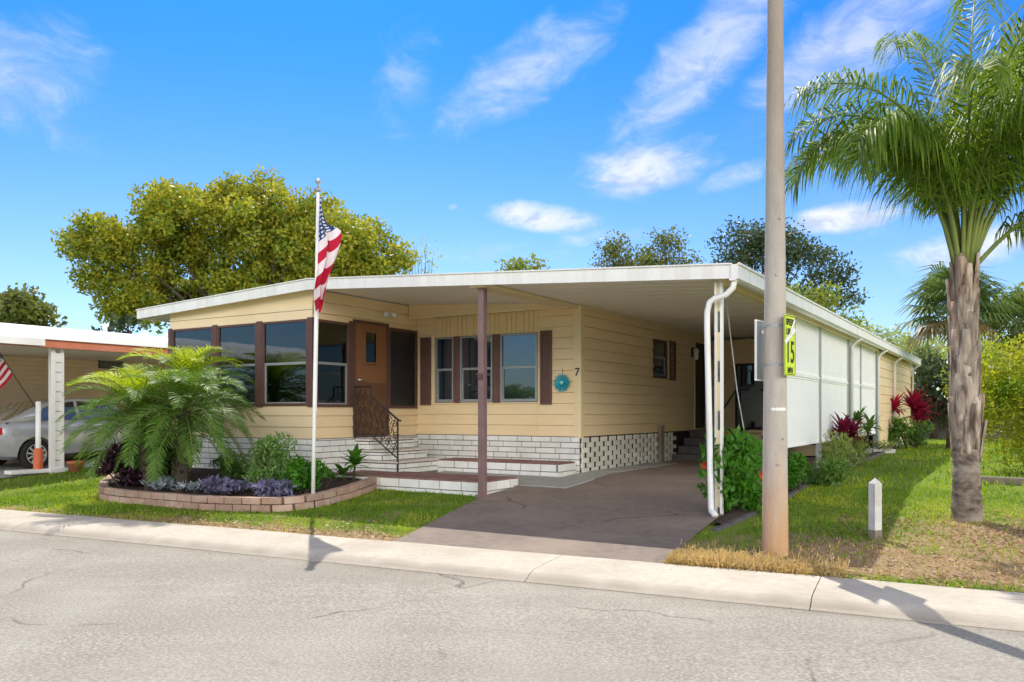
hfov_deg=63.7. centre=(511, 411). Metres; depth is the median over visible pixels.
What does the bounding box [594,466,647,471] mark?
concrete pad
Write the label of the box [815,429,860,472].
garden shrub
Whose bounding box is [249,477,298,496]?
ground cover
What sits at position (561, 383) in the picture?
sun ornament
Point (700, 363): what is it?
door
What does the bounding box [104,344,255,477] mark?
date palm
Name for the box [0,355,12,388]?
flag
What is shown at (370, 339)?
door
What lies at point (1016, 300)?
tree
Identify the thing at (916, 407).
cordyline
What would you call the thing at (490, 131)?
sky
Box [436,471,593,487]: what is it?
concrete pad
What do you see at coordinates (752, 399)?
car
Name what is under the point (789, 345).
speed limit sign
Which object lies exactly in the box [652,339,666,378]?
window
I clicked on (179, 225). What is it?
spreading tree
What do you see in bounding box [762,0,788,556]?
utility pole
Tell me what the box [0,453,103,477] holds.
neighbour driveway
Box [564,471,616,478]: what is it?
concrete pad
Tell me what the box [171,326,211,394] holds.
window
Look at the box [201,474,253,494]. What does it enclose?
ground cover
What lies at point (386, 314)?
porch floodlight
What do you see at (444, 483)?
platform
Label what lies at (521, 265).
round tree
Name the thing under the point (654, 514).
driveway
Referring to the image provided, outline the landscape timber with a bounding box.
[980,476,1023,485]
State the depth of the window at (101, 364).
21.47 m
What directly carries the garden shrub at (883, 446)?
on the planting bed soil at (728, 516)
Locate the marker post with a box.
[868,478,881,539]
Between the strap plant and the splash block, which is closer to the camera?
the strap plant
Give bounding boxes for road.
[0,530,1023,681]
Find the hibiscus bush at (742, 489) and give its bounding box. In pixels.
[696,425,762,514]
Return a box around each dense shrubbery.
[910,347,948,438]
[942,345,1008,406]
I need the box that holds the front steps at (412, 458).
[354,437,441,472]
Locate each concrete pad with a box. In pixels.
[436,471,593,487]
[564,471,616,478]
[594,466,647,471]
[629,462,676,467]
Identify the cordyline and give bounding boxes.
[813,411,871,462]
[853,405,884,457]
[890,385,940,447]
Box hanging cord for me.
[726,300,743,429]
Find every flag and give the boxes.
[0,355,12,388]
[314,197,341,312]
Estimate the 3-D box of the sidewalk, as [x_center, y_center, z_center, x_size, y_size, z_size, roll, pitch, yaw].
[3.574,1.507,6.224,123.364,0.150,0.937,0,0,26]
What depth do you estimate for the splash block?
21.57 m
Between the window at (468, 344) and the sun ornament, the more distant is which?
the window at (468, 344)
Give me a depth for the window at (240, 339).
14.86 m
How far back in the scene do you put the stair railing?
14.45 m
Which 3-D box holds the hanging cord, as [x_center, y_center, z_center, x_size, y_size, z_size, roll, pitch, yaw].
[3.312,-0.429,12.113,0.638,2.354,0.029,0,0,-43]
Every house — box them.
[0,323,167,472]
[136,262,920,516]
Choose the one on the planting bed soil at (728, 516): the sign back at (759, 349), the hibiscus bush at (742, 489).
the hibiscus bush at (742, 489)
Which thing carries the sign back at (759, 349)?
attached to the utility pole
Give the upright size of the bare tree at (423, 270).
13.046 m
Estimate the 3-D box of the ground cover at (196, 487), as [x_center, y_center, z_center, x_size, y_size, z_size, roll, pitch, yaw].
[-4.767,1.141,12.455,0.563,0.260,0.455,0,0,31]
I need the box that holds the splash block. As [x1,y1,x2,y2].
[872,449,895,452]
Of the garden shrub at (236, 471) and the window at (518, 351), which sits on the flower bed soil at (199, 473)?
the garden shrub at (236, 471)
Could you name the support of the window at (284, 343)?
in the house at (461, 365)
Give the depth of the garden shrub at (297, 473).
12.00 m
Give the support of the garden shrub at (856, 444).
on the planting bed soil at (728, 516)
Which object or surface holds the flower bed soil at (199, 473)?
in the bed border
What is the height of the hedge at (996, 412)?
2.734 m
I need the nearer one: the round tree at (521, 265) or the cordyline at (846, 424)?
the cordyline at (846, 424)
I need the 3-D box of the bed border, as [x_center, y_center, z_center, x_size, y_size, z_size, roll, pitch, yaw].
[-5.104,1.226,13.237,5.715,0.352,2.432,0,0,22]
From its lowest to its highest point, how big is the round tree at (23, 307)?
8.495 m
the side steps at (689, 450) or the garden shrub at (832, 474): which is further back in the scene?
the side steps at (689, 450)
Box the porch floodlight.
[383,311,397,318]
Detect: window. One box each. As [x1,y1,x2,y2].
[98,360,123,368]
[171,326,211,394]
[217,323,255,405]
[262,319,306,405]
[317,319,349,406]
[389,327,416,407]
[435,337,453,401]
[460,335,492,401]
[500,332,537,401]
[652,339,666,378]
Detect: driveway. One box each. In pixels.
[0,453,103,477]
[394,457,823,562]
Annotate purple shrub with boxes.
[91,437,143,486]
[153,434,199,477]
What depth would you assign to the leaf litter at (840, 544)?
8.51 m
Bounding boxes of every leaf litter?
[94,495,1023,592]
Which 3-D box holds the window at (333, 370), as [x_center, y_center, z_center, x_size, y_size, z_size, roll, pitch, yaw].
[-3.122,-0.819,14.310,0.065,1.490,0.830,0,0,31]
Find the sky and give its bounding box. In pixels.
[0,0,1023,396]
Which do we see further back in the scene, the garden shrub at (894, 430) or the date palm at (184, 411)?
the garden shrub at (894, 430)
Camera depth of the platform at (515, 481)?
13.20 m
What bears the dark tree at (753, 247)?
on the ground at (1008, 564)
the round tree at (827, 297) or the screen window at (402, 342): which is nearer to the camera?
the screen window at (402, 342)
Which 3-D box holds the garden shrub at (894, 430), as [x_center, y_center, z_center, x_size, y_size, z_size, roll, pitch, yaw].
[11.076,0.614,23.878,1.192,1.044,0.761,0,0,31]
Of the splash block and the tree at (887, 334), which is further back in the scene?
the tree at (887, 334)
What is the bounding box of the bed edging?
[712,451,884,531]
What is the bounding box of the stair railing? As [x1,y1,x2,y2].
[354,386,401,471]
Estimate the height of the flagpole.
4.820 m
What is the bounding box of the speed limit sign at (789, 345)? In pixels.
[784,314,795,375]
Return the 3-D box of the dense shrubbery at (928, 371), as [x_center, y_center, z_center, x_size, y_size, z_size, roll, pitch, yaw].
[17.019,-0.573,32.886,3.320,3.956,2.622,0,0,32]
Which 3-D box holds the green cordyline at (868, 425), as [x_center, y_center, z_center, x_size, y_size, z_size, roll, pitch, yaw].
[8.093,0.513,18.806,1.126,1.286,0.904,0,0,-29]
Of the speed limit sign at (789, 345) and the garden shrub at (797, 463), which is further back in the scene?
the garden shrub at (797, 463)
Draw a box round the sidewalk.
[0,509,1023,631]
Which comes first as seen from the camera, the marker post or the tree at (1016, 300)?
the marker post
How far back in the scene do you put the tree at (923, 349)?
45.68 m
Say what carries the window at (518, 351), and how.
in the house at (461, 365)
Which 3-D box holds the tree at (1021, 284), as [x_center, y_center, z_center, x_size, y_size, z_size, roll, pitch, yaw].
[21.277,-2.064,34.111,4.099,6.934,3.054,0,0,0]
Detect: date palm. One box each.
[54,362,226,490]
[92,366,266,492]
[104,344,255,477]
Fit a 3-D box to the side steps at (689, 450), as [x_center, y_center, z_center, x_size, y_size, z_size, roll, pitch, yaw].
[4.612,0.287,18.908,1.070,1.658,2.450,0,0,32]
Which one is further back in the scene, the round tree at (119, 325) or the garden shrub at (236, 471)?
the round tree at (119, 325)
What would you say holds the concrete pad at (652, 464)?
on the driveway at (654, 514)
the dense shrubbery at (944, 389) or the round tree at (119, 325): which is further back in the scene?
the round tree at (119, 325)
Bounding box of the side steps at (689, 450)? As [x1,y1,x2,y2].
[672,388,749,460]
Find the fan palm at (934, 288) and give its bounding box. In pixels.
[891,261,1022,448]
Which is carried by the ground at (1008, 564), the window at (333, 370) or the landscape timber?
the landscape timber
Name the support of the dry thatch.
on the ground at (1008, 564)
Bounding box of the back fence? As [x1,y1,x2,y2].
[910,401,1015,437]
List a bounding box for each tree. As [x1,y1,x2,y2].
[0,282,67,327]
[50,164,419,333]
[91,312,146,333]
[396,235,441,274]
[494,252,549,270]
[587,229,667,267]
[631,225,704,265]
[702,214,869,312]
[786,279,864,327]
[860,318,916,362]
[892,335,947,392]
[979,283,1023,439]
[981,281,1023,374]
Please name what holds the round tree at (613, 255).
on the ground at (1008, 564)
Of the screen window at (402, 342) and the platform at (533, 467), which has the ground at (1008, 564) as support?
the platform at (533, 467)
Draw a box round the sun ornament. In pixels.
[553,369,570,392]
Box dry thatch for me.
[1,506,1023,584]
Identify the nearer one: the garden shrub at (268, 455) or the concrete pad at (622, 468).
the garden shrub at (268, 455)
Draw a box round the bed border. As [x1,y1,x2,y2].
[98,472,377,511]
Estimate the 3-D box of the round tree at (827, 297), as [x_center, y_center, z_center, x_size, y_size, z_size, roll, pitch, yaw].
[12.825,-2.113,35.156,4.168,7.030,2.898,0,0,0]
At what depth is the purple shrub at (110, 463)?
13.30 m
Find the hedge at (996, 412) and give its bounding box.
[932,328,1023,474]
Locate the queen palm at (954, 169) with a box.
[784,0,1023,522]
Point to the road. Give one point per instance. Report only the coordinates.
(72, 609)
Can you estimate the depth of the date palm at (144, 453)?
12.48 m
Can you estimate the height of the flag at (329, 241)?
1.627 m
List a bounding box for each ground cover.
[139,475,174,490]
[175,479,204,492]
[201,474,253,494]
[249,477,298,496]
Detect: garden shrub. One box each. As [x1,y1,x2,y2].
[208,451,248,477]
[237,430,297,489]
[278,454,328,493]
[318,467,337,485]
[788,452,809,491]
[793,450,852,486]
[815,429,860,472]
[837,427,870,463]
[862,439,897,450]
[888,416,915,448]
[902,419,934,448]
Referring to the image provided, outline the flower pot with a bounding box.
[66,461,84,471]
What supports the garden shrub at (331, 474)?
on the flower bed soil at (199, 473)
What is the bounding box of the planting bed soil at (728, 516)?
[712,451,879,523]
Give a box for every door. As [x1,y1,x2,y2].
[356,322,385,433]
[695,342,704,427]
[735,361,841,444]
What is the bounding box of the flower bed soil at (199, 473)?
[109,467,361,496]
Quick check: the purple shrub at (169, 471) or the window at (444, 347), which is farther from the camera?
the window at (444, 347)
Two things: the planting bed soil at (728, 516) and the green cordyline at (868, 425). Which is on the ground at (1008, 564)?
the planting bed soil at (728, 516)
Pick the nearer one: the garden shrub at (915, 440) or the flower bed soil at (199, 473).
the flower bed soil at (199, 473)
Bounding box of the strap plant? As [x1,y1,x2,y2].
[333,443,371,479]
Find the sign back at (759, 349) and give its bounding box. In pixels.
[755,319,763,380]
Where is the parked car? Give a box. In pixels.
[0,398,169,468]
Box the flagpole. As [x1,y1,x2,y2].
[311,179,321,507]
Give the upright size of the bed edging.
0.368 m
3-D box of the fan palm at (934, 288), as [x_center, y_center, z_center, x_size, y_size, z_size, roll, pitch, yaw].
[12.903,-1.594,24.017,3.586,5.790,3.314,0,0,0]
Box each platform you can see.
[335,470,512,495]
[401,471,517,486]
[437,457,575,476]
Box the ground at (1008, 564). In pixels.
[0,438,1023,592]
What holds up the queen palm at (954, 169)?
on the ground at (1008, 564)
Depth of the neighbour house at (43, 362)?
18.20 m
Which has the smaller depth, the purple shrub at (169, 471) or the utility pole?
the utility pole
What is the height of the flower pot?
0.222 m
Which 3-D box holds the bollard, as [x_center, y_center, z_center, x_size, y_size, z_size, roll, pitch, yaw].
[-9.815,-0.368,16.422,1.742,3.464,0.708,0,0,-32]
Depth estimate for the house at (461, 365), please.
15.02 m
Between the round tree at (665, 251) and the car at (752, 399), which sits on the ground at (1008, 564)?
the round tree at (665, 251)
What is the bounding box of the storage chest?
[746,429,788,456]

